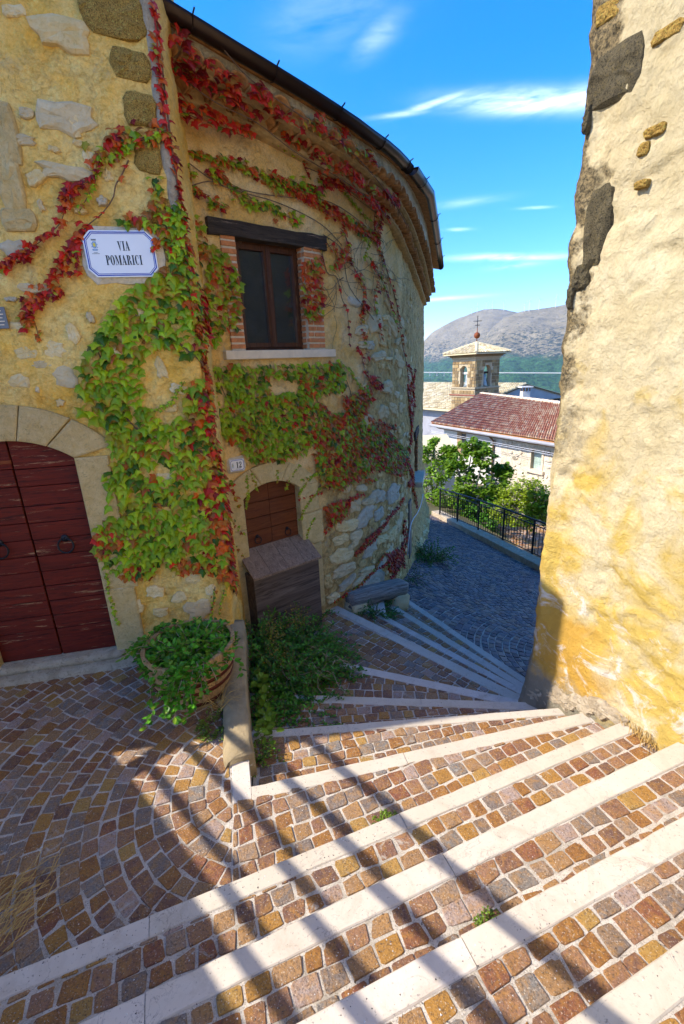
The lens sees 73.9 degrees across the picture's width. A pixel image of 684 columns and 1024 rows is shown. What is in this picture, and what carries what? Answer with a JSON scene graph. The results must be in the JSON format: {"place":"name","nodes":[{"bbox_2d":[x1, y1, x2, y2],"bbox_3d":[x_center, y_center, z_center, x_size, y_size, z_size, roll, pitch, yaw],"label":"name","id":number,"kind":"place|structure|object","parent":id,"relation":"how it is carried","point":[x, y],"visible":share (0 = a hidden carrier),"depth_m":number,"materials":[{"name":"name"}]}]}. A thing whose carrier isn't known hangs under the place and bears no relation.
{"place":"outdoors","nodes":[
{"label":"outdoors","id":0,"kind":"place"},
{"bbox_2d":[0,665,604,976],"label":"terrace paving","id":1,"kind":"structure","parent":0,"point":[75,730],"depth_m":2.41,"materials":[{"name":"stone"}]},
{"bbox_2d":[0,843,70,951],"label":"dry grass","id":2,"kind":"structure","parent":1,"relation":"on","point":[16,904],"depth_m":1.95,"materials":[{"name":"plant"}]},
{"bbox_2d":[140,619,234,711],"bbox_3d":[-1.052,1.082,3.200,0.621,0.394,0.620,-3,18,0],"label":"barrel planter","id":3,"kind":"object","parent":1,"relation":"on","point":[215,687],"visible":0.36,"depth_m":3.04,"materials":[{"name":"wood"}]},
{"bbox_2d":[116,616,246,730],"bbox_3d":[-1.081,0.951,3.105,0.804,0.393,0.938,-15,21,-33],"label":"potted plant","id":4,"kind":"object","parent":3,"relation":"in","point":[172,650],"visible":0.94,"depth_m":2.98,"materials":[{"name":"green plant"}]},
{"bbox_2d":[194,706,225,741],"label":"weed","id":5,"kind":"object","parent":1,"relation":"on","point":[205,725],"visible":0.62,"depth_m":2.88,"materials":[{"name":"green plant"}]},
{"bbox_2d":[200,681,241,718],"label":"dry grass","id":6,"kind":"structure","parent":1,"relation":"on","point":[221,701],"depth_m":3.02,"materials":[{"name":"plant"}]},
{"bbox_2d":[222,620,256,784],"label":"kerb wall","id":7,"kind":"structure","parent":1,"relation":"on","point":[238,746],"depth_m":2.92,"materials":[{"name":"beige stone"}]},
{"bbox_2d":[0,723,657,1023],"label":"stair tread","id":8,"kind":"object","parent":1,"relation":"on","point":[518,790],"visible":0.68,"depth_m":1.85,"materials":[{"name":"stone"}]},
{"bbox_2d":[79,742,683,1023],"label":"stair tread","id":9,"kind":"object","parent":8,"relation":"on","point":[597,821],"visible":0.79,"depth_m":1.65,"materials":[{"name":"stone"}]},
{"bbox_2d":[473,905,498,926],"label":"weed","id":10,"kind":"object","parent":9,"relation":"on","point":[485,916],"visible":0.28,"depth_m":1.61,"materials":[{"name":"green plant"}]},
{"bbox_2d":[297,816,683,1023],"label":"stair tread","id":11,"kind":"object","parent":9,"relation":"on","point":[621,900],"visible":0.87,"depth_m":1.41,"materials":[{"name":"stone"}]},
{"bbox_2d":[564,939,683,1023],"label":"stair tread","id":12,"kind":"object","parent":11,"relation":"on","point":[651,998],"visible":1,"depth_m":1.21,"materials":[{"name":"stone"}]},
{"bbox_2d":[616,713,661,751],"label":"dry grass","id":13,"kind":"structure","parent":8,"relation":"on","point":[635,731],"depth_m":2.47,"materials":[{"name":"plant"}]},
{"bbox_2d":[371,809,397,824],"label":"weed","id":14,"kind":"object","parent":1,"relation":"on","point":[385,814],"visible":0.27,"depth_m":2.27,"materials":[{"name":"green plant"}]},
{"bbox_2d":[174,0,592,339],"label":"sky","id":15,"kind":"structure","parent":0,"point":[487,98],"materials":[{"name":"blue"}]},
{"bbox_2d":[424,309,516,380],"bbox_3d":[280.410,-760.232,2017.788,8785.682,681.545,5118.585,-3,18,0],"label":"mountain","id":16,"kind":"structure","parent":0,"point":[454,334],"depth_m":3803.55,"materials":[{"name":"grey stone"}]},
{"bbox_2d":[425,477,516,546],"bbox_3d":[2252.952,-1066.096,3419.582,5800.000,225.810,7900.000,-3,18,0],"label":"ground","id":17,"kind":"structure","parent":0,"point":[432,507],"depth_m":16.68,"materials":[{"name":"green plant"}]},
{"bbox_2d":[0,0,249,687],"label":"stone house","id":18,"kind":"structure","parent":17,"relation":"on","point":[74,74],"depth_m":2.98,"materials":[{"name":"stone"}]},
{"bbox_2d":[0,307,9,328],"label":"wall plaque","id":19,"kind":"object","parent":18,"relation":"attached to","point":[4,323],"depth_m":2.82,"materials":[{"name":"ceramic"}]},
{"bbox_2d":[0,441,115,662],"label":"door","id":20,"kind":"structure","parent":18,"relation":"in","point":[53,600],"depth_m":3.36,"materials":[{"name":"paint"}]},
{"bbox_2d":[0,0,239,625],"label":"climbing vine","id":21,"kind":"object","parent":18,"relation":"attached to","point":[106,543],"visible":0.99,"depth_m":3.11,"materials":[{"name":"green plant"}]},
{"bbox_2d":[80,226,166,284],"bbox_3d":[-1.382,-1.621,2.877,0.527,0.347,0.066,-6,18,-11],"label":"street sign","id":22,"kind":"object","parent":18,"relation":"attached to","point":[118,255],"visible":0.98,"depth_m":2.85,"materials":[{"name":"white ceramic"}]},
{"bbox_2d":[162,0,444,643],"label":"curved house","id":23,"kind":"structure","parent":17,"relation":"on","point":[266,254],"depth_m":4.39,"materials":[{"name":"stone"}]},
{"bbox_2d":[227,455,245,473],"bbox_3d":[-0.968,-0.431,4.151,0.201,0.159,0.061,-16,22,-35],"label":"house number","id":24,"kind":"object","parent":23,"relation":"attached to","point":[237,464],"visible":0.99,"depth_m":4.13,"materials":[{"name":"white ceramic"}]},
{"bbox_2d":[205,216,335,359],"bbox_3d":[-0.604,-1.945,4.099,1.210,1.066,0.202,-16,22,-36],"label":"window","id":25,"kind":"structure","parent":23,"relation":"in","point":[268,259],"depth_m":4.10,"materials":[{"name":"brown wood"}]},
{"bbox_2d":[243,481,297,548],"bbox_3d":[-0.720,0.107,4.601,0.724,0.985,0.118,-15,22,-35],"label":"cellar door","id":26,"kind":"structure","parent":23,"relation":"in","point":[271,512],"depth_m":4.58,"materials":[{"name":"brown wood"}]},
{"bbox_2d":[168,23,418,603],"bbox_3d":[0.522,-1.412,6.015,0.995,5.317,5.945,7,20,27],"label":"climbing vine","id":27,"kind":"object","parent":23,"relation":"attached to","point":[399,466],"visible":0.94,"depth_m":4.23,"materials":[{"name":"green plant"}]},
{"bbox_2d":[407,499,411,558],"bbox_3d":[1.160,0.288,7.872,0.060,1.000,0.300,2,18,15],"label":"small door","id":28,"kind":"structure","parent":23,"relation":"in","point":[410,500],"depth_m":7.80,"materials":[{"name":"grey metal"}]},
{"bbox_2d":[414,425,424,486],"bbox_3d":[1.448,-1.117,8.918,0.320,1.040,1.040,1,18,13],"label":"window","id":29,"kind":"structure","parent":23,"relation":"in","point":[419,476],"depth_m":9.15,"materials":[{"name":"stone"}]},
{"bbox_2d":[249,606,519,698],"bbox_3d":[0.235,1.795,4.134,1.520,0.606,2.712,-18,23,-40],"label":"stair tread","id":30,"kind":"object","parent":17,"relation":"on","point":[382,649],"visible":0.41,"depth_m":4.37,"materials":[{"name":"stone"}]},
{"bbox_2d":[242,534,322,642],"bbox_3d":[-0.597,0.809,4.678,0.778,0.990,0.305,-16,22,-35],"label":"hatch box","id":31,"kind":"object","parent":30,"relation":"on","point":[281,575],"visible":0.7,"depth_m":4.56,"materials":[{"name":"brown wood"}]},
{"bbox_2d":[244,601,368,744],"bbox_3d":[-0.446,1.218,3.910,1.341,0.718,2.132,-3,18,0],"label":"shrub","id":32,"kind":"object","parent":30,"relation":"on","point":[301,657],"visible":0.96,"depth_m":3.80,"materials":[{"name":"green plant"}]},
{"bbox_2d":[250,659,517,701],"bbox_3d":[0.365,1.709,3.957,2.514,0.606,0.859,-1,18,4],"label":"stair tread","id":33,"kind":"object","parent":30,"relation":"on","point":[379,683],"visible":0.23,"depth_m":3.75,"materials":[{"name":"stone"}]},
{"bbox_2d":[250,693,537,730],"bbox_3d":[0.417,1.746,3.401,2.299,0.606,0.582,-3,18,0],"label":"stair tread","id":34,"kind":"object","parent":17,"relation":"on","point":[355,710],"visible":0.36,"depth_m":3.34,"materials":[{"name":"stone"}]},
{"bbox_2d":[265,690,352,728],"bbox_3d":[-0.256,1.495,3.441,0.638,0.184,0.633,3,18,16],"label":"weed","id":35,"kind":"object","parent":34,"relation":"on","point":[324,713],"visible":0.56,"depth_m":3.37,"materials":[{"name":"green plant"}]},
{"bbox_2d":[252,708,565,785],"bbox_3d":[0.502,1.762,2.903,2.180,0.607,0.547,-3,18,-2],"label":"stair tread","id":36,"kind":"object","parent":17,"relation":"on","point":[346,744],"visible":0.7,"depth_m":2.93,"materials":[{"name":"stone"}]},
{"bbox_2d":[253,728,284,777],"bbox_3d":[-0.540,1.458,2.816,0.299,0.136,0.333,-13,20,-29],"label":"weed","id":37,"kind":"object","parent":36,"relation":"on","point":[267,752],"visible":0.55,"depth_m":2.82,"materials":[{"name":"green plant"}]},
{"bbox_2d":[358,601,521,694],"bbox_3d":[0.791,1.674,4.866,0.937,0.605,2.973,-11,19,-25],"label":"stair tread","id":38,"kind":"object","parent":17,"relation":"on","point":[395,627],"visible":0.23,"depth_m":4.75,"materials":[{"name":"stone"}]},
{"bbox_2d":[354,598,403,622],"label":"weed","id":39,"kind":"object","parent":38,"relation":"on","point":[382,613],"visible":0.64,"depth_m":5.39,"materials":[{"name":"green plant"}]},
{"bbox_2d":[422,434,459,493],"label":"shed","id":40,"kind":"structure","parent":17,"relation":"on","point":[445,439],"depth_m":19.68,"materials":[{"name":"tile"}]},
{"bbox_2d":[422,436,461,507],"bbox_3d":[3.711,-1.047,17.826,1.962,3.610,2.368,-3,18,0],"label":"tree","id":41,"kind":"object","parent":17,"relation":"on","point":[438,477],"visible":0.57,"depth_m":17.96,"materials":[{"name":"green plant"}]},
{"bbox_2d":[385,602,522,688],"bbox_3d":[1.027,1.696,5.194,0.644,0.606,3.027,-11,19,-24],"label":"stair tread","id":42,"kind":"object","parent":17,"relation":"on","point":[409,621],"visible":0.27,"depth_m":5.02,"materials":[{"name":"stone"}]},
{"bbox_2d":[405,600,524,683],"bbox_3d":[1.184,1.699,5.590,0.590,0.607,3.205,-10,19,-21],"label":"stair tread","id":43,"kind":"object","parent":17,"relation":"on","point":[423,616],"visible":0.22,"depth_m":5.31,"materials":[{"name":"stone"}]},
{"bbox_2d":[344,569,409,614],"bbox_3d":[0.350,1.071,5.816,0.998,0.620,0.516,-16,22,-36],"label":"bench","id":44,"kind":"object","parent":43,"relation":"on","point":[375,587],"visible":0.71,"depth_m":5.67,"materials":[{"name":"grey stone"}]},
{"bbox_2d":[448,496,502,533],"bbox_3d":[4.324,0.289,16.691,1.627,2.012,3.620,-17,23,-38],"label":"bush","id":45,"kind":"object","parent":17,"relation":"on","point":[474,508],"visible":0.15,"depth_m":15.89,"materials":[{"name":"green plant"}]},
{"bbox_2d":[443,317,511,408],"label":"bell tower","id":46,"kind":"structure","parent":17,"relation":"on","point":[475,358],"depth_m":31.01,"materials":[{"name":"stone"}]},
{"bbox_2d":[432,510,540,571],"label":"railing kerb","id":47,"kind":"structure","parent":17,"relation":"on","point":[530,560],"depth_m":11.21,"materials":[{"name":"grey concrete"}]},
{"bbox_2d":[439,488,545,556],"bbox_3d":[3.832,0.295,11.628,0.044,1.324,5.576,-7,18,-15],"label":"railing","id":48,"kind":"object","parent":47,"relation":"on","point":[492,506],"visible":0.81,"depth_m":11.54,"materials":[{"name":"black metal"}]},
{"bbox_2d":[423,382,560,434],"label":"church","id":49,"kind":"structure","parent":17,"relation":"on","point":[436,400],"depth_m":37.48,"materials":[{"name":"paint"}]},
{"bbox_2d":[424,372,559,375],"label":"viaduct","id":50,"kind":"object","parent":17,"relation":"on","point":[499,372],"visible":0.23,"depth_m":1268.76,"materials":[{"name":"grey concrete"}]},
{"bbox_2d":[428,392,559,495],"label":"red roofed house","id":51,"kind":"structure","parent":17,"relation":"on","point":[518,433],"depth_m":21.30,"materials":[{"name":"tile"}]},
{"bbox_2d":[457,432,465,453],"bbox_3d":[6.283,-3.598,23.862,0.100,1.234,0.694,-10,19,-22],"label":"window","id":52,"kind":"structure","parent":51,"relation":"in","point":[459,434],"depth_m":23.82,"materials":[{"name":"glass"}]},
{"bbox_2d":[518,386,533,397],"bbox_3d":[10.022,-6.094,24.968,0.620,1.560,0.620,-3,18,0],"label":"chimney","id":53,"kind":"object","parent":51,"relation":"on","point":[524,393],"visible":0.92,"depth_m":24.67,"materials":[{"name":"white paint"}]},
{"bbox_2d":[525,447,544,474],"bbox_3d":[8.367,-2.205,19.504,0.320,1.063,0.979,-10,19,-22],"label":"window","id":54,"kind":"structure","parent":51,"relation":"in","point":[538,462],"depth_m":19.60,"materials":[{"name":"paint"}]},
{"bbox_2d":[518,0,683,750],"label":"rendered house","id":55,"kind":"structure","parent":17,"relation":"on","point":[608,645],"depth_m":2.33,"materials":[{"name":"paint"}]},
{"bbox_2d":[403,515,539,676],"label":"cobbled lane","id":56,"kind":"structure","parent":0,"point":[482,595],"depth_m":7.18,"materials":[{"name":"grey stone"}]},
{"bbox_2d":[400,560,436,588],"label":"weed","id":57,"kind":"object","parent":56,"relation":"on","point":[410,580],"visible":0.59,"depth_m":7.36,"materials":[{"name":"green plant"}]},
{"bbox_2d":[412,537,458,568],"bbox_3d":[1.709,0.749,8.724,1.112,0.517,1.221,1,18,11],"label":"weed","id":58,"kind":"object","parent":56,"relation":"on","point":[428,554],"visible":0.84,"depth_m":8.69,"materials":[{"name":"green plant"}]},
{"bbox_2d":[424,304,566,392],"bbox_3d":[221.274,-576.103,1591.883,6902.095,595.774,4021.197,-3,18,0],"label":"mountain","id":59,"kind":"structure","parent":0,"point":[532,340],"depth_m":2447.72,"materials":[{"name":"grey stone"}]},
{"bbox_2d":[493,498,546,557],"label":"yard","id":60,"kind":"structure","parent":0,"point":[515,535],"depth_m":15.57,"materials":[{"name":"beige stone"}]},
{"bbox_2d":[432,436,517,525],"bbox_3d":[4.809,-0.977,16.610,2.963,3.507,1.921,4,19,21],"label":"fig tree","id":61,"kind":"object","parent":60,"relation":"on","point":[479,452],"visible":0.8,"depth_m":16.41,"materials":[{"name":"green plant"}]},
{"bbox_2d":[488,472,549,538],"bbox_3d":[5.837,-0.148,14.446,2.427,2.204,1.639,13,23,40],"label":"bush","id":62,"kind":"object","parent":60,"relation":"on","point":[535,506],"visible":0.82,"depth_m":14.21,"materials":[{"name":"green plant"}]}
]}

